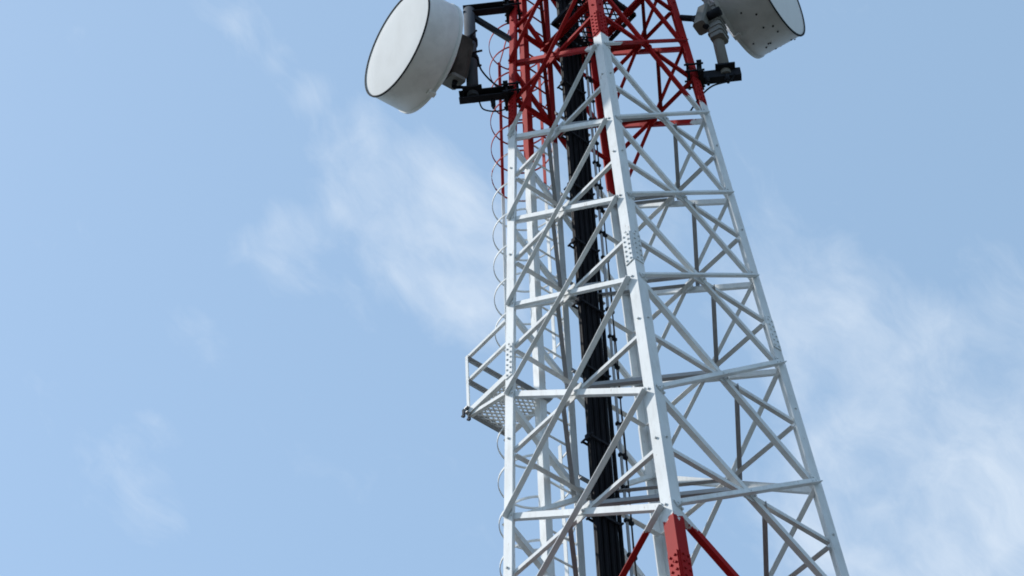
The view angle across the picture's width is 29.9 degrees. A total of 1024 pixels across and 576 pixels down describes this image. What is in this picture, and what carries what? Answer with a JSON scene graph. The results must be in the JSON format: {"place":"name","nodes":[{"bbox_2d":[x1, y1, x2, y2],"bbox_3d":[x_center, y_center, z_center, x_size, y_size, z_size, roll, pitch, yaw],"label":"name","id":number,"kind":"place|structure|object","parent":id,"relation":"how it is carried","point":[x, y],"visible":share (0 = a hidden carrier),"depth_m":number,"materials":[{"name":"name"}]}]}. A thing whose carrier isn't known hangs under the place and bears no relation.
{"place":"outdoors","nodes":[
{"label":"outdoors","id":0,"kind":"place"},
{"bbox_2d":[0,0,1023,575],"label":"sky","id":1,"kind":"structure","parent":0,"point":[246,292],"materials":[{"name":"blue"}]},
{"label":"ground","id":2,"kind":"structure","parent":0,"visible":0},
{"bbox_3d":[1.647,8.620,5.238,1.100,0.383,1.100,-8,-51,4],"label":"concrete footing","id":3,"kind":"object","parent":2,"relation":"on","visible":0},
{"bbox_2d":[502,0,848,575],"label":"lattice tower","id":4,"kind":"structure","parent":3,"relation":"on","point":[669,524],"depth_m":18.06,"materials":[{"name":"metal"}]},
{"bbox_2d":[459,0,522,110],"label":"antenna mount","id":5,"kind":"object","parent":4,"relation":"attached to","point":[476,92],"visible":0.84,"depth_m":22.63,"materials":[{"name":"black metal"}]},
{"bbox_2d":[365,0,481,113],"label":"dish antenna","id":6,"kind":"object","parent":5,"relation":"attached to","point":[413,54],"visible":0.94,"depth_m":21.68,"materials":[{"name":"paint"}]},
{"bbox_2d":[442,34,473,89],"bbox_3d":[-0.620,-2.587,22.084,0.232,0.684,0.464,28,-57,-23],"label":"radio unit","id":7,"kind":"object","parent":5,"relation":"attached to","point":[457,75],"visible":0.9,"depth_m":21.97,"materials":[{"name":"black metal"}]},
{"bbox_2d":[452,85,466,96],"bbox_3d":[-0.598,-2.245,21.870,0.170,0.168,0.155,-8,-51,4],"label":"jumper cable","id":8,"kind":"object","parent":5,"relation":"attached to","point":[460,87],"visible":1,"depth_m":21.82,"materials":[{"name":"rubber"}]},
{"bbox_2d":[478,57,499,86],"bbox_3d":[-0.197,-2.478,22.183,0.398,0.694,0.041,-2,-51,-2],"label":"jumper cable","id":9,"kind":"object","parent":5,"relation":"attached to","point":[488,78],"visible":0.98,"depth_m":22.13,"materials":[{"name":"rubber"}]},
{"bbox_2d":[479,102,507,111],"bbox_3d":[-0.173,-2.057,21.683,0.404,0.235,0.018,-6,-51,2],"label":"jumper cable","id":10,"kind":"object","parent":5,"relation":"hanging from","point":[491,110],"visible":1,"depth_m":21.61,"materials":[{"name":"rubber"}]},
{"bbox_2d":[491,99,495,108],"bbox_3d":[-0.211,-2.076,21.713,0.054,0.157,0.051,-8,-51,4],"label":"cable gland","id":11,"kind":"object","parent":5,"relation":"attached to","point":[493,103],"visible":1,"depth_m":21.69,"materials":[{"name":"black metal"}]},
{"bbox_2d":[461,319,552,441],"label":"rest platform","id":12,"kind":"structure","parent":4,"relation":"attached to","point":[480,406],"depth_m":18.50,"materials":[{"name":"paint"}]},
{"bbox_2d":[489,0,585,575],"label":"climbing ladder","id":13,"kind":"object","parent":4,"relation":"attached to","point":[543,496],"visible":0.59,"depth_m":20.00,"materials":[{"name":"metal"}]},
{"bbox_2d":[554,0,623,571],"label":"cable ladder","id":14,"kind":"object","parent":4,"relation":"attached to","point":[578,300],"visible":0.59,"depth_m":19.45,"materials":[{"name":"black metal"}]},
{"bbox_2d":[556,0,598,575],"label":"feeder cable","id":15,"kind":"object","parent":14,"relation":"attached to","point":[579,316],"visible":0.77,"depth_m":19.10,"materials":[{"name":"rubber"}]},
{"bbox_2d":[558,0,602,575],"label":"feeder cable","id":16,"kind":"object","parent":14,"relation":"attached to","point":[598,541],"visible":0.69,"depth_m":19.02,"materials":[{"name":"rubber"}]},
{"bbox_2d":[561,0,604,575],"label":"feeder cable","id":17,"kind":"object","parent":14,"relation":"attached to","point":[597,484],"visible":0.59,"depth_m":19.01,"materials":[{"name":"rubber"}]},
{"bbox_2d":[562,0,608,575],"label":"feeder cable","id":18,"kind":"object","parent":14,"relation":"attached to","point":[604,538],"visible":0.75,"depth_m":19.08,"materials":[{"name":"rubber"}]},
{"bbox_2d":[565,0,611,575],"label":"feeder cable","id":19,"kind":"object","parent":14,"relation":"attached to","point":[599,436],"visible":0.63,"depth_m":19.18,"materials":[{"name":"rubber"}]},
{"bbox_2d":[566,0,615,575],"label":"feeder cable","id":20,"kind":"object","parent":14,"relation":"attached to","point":[611,548],"visible":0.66,"depth_m":19.18,"materials":[{"name":"rubber"}]},
{"bbox_2d":[571,27,617,575],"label":"feeder cable","id":21,"kind":"object","parent":14,"relation":"attached to","point":[600,377],"visible":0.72,"depth_m":19.31,"materials":[{"name":"rubber"}]},
{"bbox_2d":[572,9,620,575],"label":"feeder cable","id":22,"kind":"object","parent":14,"relation":"attached to","point":[601,355],"visible":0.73,"depth_m":19.13,"materials":[{"name":"rubber"}]},
{"bbox_2d":[576,7,624,570],"bbox_3d":[1.001,2.949,16.453,0.048,24.866,0.865,31,-59,-25],"label":"feeder cable","id":23,"kind":"object","parent":14,"relation":"attached to","point":[614,465],"visible":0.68,"depth_m":19.24,"materials":[{"name":"rubber"}]},
{"bbox_2d":[540,0,643,64],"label":"tower bracing","id":24,"kind":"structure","parent":4,"relation":"attached to","point":[629,13],"depth_m":22.86,"materials":[{"name":"red metal"}]},
{"bbox_2d":[580,0,637,575],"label":"conduit pipe","id":25,"kind":"object","parent":4,"relation":"attached to","point":[618,423],"visible":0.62,"depth_m":19.43,"materials":[{"name":"grey metal"}]},
{"bbox_2d":[583,0,636,575],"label":"thin cable","id":26,"kind":"object","parent":25,"relation":"attached to","point":[613,321],"visible":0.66,"depth_m":19.39,"materials":[{"name":"rubber"}]},
{"bbox_2d":[589,64,635,575],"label":"thin cable","id":27,"kind":"object","parent":25,"relation":"attached to","point":[617,377],"visible":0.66,"depth_m":18.96,"materials":[{"name":"rubber"}]},
{"bbox_2d":[679,15,708,29],"bbox_3d":[2.179,-3.131,22.540,0.409,0.423,0.104,-13,-51,7],"label":"mount strut","id":28,"kind":"object","parent":4,"relation":"attached to","point":[689,18],"visible":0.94,"depth_m":22.60,"materials":[{"name":"black metal"}]},
{"bbox_2d":[684,0,741,89],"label":"antenna mount","id":29,"kind":"object","parent":4,"relation":"attached to","point":[723,66],"visible":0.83,"depth_m":21.73,"materials":[{"name":"black metal"}]},
{"bbox_2d":[693,3,721,35],"bbox_3d":[2.288,-3.173,22.488,0.352,0.296,0.190,-29,-55,19],"label":"radio unit","id":30,"kind":"object","parent":29,"relation":"attached to","point":[705,13],"visible":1,"depth_m":22.42,"materials":[{"name":"grey metal"}]},
{"bbox_2d":[705,76,709,85],"bbox_3d":[2.204,-2.331,21.628,0.054,0.146,0.051,-8,-51,4],"label":"cable gland","id":31,"kind":"object","parent":29,"relation":"attached to","point":[707,79],"visible":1,"depth_m":21.60,"materials":[{"name":"black metal"}]},
{"bbox_2d":[690,73,734,110],"bbox_3d":[2.242,-2.185,21.444,0.589,0.647,0.020,-6,-51,2],"label":"jumper cable","id":32,"kind":"object","parent":29,"relation":"hanging from","point":[706,90],"visible":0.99,"depth_m":21.54,"materials":[{"name":"rubber"}]},
{"bbox_2d":[707,2,728,44],"bbox_3d":[2.391,-3.084,22.516,0.190,0.686,0.202,-29,-55,19],"label":"radio unit","id":33,"kind":"object","parent":29,"relation":"attached to","point":[717,28],"visible":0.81,"depth_m":22.31,"materials":[{"name":"grey metal"}]},
{"bbox_2d":[724,73,729,83],"bbox_3d":[2.427,-2.355,21.620,0.054,0.146,0.051,-8,-51,4],"label":"cable gland","id":34,"kind":"object","parent":29,"relation":"attached to","point":[727,77],"visible":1,"depth_m":21.60,"materials":[{"name":"black metal"}]},
{"bbox_2d":[702,0,804,58],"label":"dish antenna","id":35,"kind":"object","parent":29,"relation":"attached to","point":[757,29],"visible":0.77,"depth_m":22.69,"materials":[{"name":"grey paint"}]}
]}

